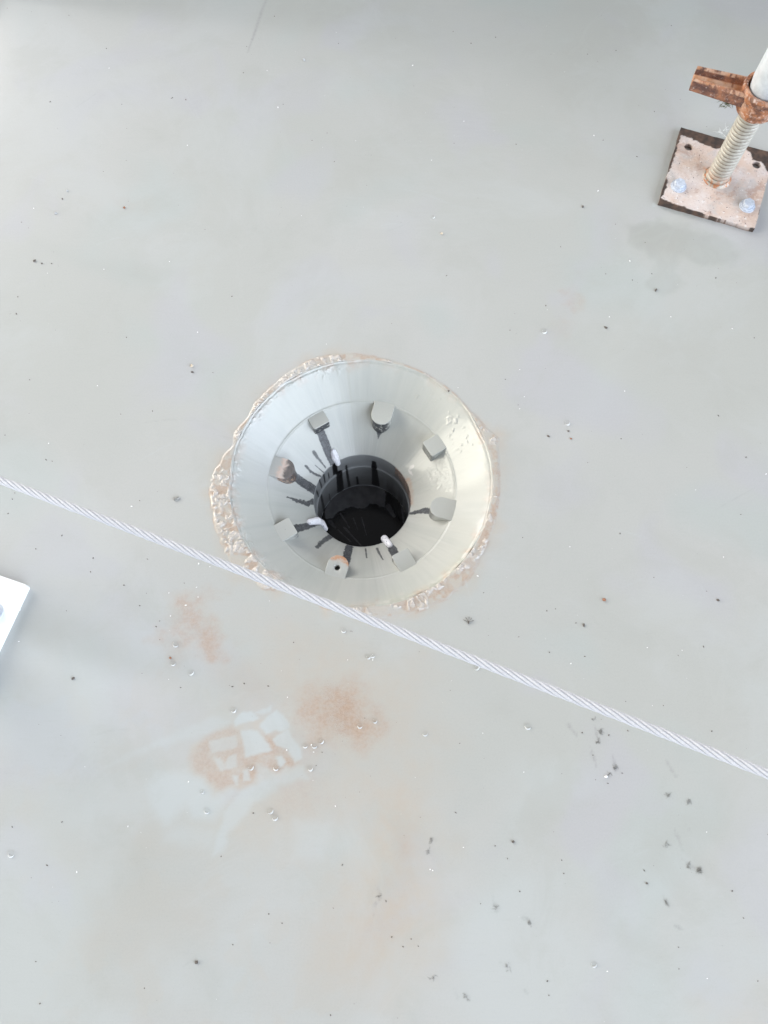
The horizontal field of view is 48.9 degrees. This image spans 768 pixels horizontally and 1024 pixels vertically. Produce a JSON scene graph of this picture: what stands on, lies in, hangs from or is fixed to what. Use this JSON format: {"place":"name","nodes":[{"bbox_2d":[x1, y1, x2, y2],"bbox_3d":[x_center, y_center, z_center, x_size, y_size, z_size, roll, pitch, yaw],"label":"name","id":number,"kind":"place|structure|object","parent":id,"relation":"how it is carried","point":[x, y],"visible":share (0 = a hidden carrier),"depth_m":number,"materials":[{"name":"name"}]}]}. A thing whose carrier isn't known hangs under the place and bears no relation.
{"place":"outdoors","nodes":[
{"label":"outdoors","id":0,"kind":"place"},
{"bbox_2d":[0,0,767,1023],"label":"deck","id":1,"kind":"structure","parent":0,"point":[274,194],"depth_m":1.15,"materials":[{"name":"grey paint"}]},
{"bbox_2d":[0,576,29,650],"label":"base plate","id":2,"kind":"object","parent":1,"relation":"on","point":[13,594],"visible":1,"depth_m":1.10,"materials":[{"name":"paint"}]},
{"bbox_2d":[208,342,513,628],"bbox_3d":[-0.032,-0.012,1.282,0.435,0.236,0.435,1,72,0],"label":"deck drain","id":3,"kind":"object","parent":1,"relation":"in","point":[311,487],"visible":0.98,"depth_m":1.22,"materials":[{"name":"grey paint"}]},
{"bbox_2d":[8,11,757,1015],"bbox_3d":[0.041,-0.129,1.199,1.512,0.001,1.733,1,72,0],"label":"grit","id":4,"kind":"object","parent":1,"relation":"on","point":[352,631],"visible":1,"depth_m":1.12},
{"bbox_2d":[0,476,767,778],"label":"rope","id":5,"kind":"object","parent":1,"relation":"on","point":[646,726],"visible":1,"depth_m":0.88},
{"bbox_2d":[18,65,766,978],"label":"white flecks","id":6,"kind":"object","parent":1,"relation":"on","point":[372,659],"visible":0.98,"depth_m":1.11,"materials":[{"name":"white"}]},
{"bbox_2d":[658,66,767,231],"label":"screw jack","id":7,"kind":"object","parent":1,"relation":"on","point":[717,179],"visible":0.97,"depth_m":1.31,"materials":[{"name":"metal"}]},
{"bbox_2d":[749,48,767,101],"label":"scaffold tube","id":8,"kind":"object","parent":7,"relation":"on","point":[758,87],"visible":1,"depth_m":1.13,"materials":[{"name":"white metal"}]}
]}

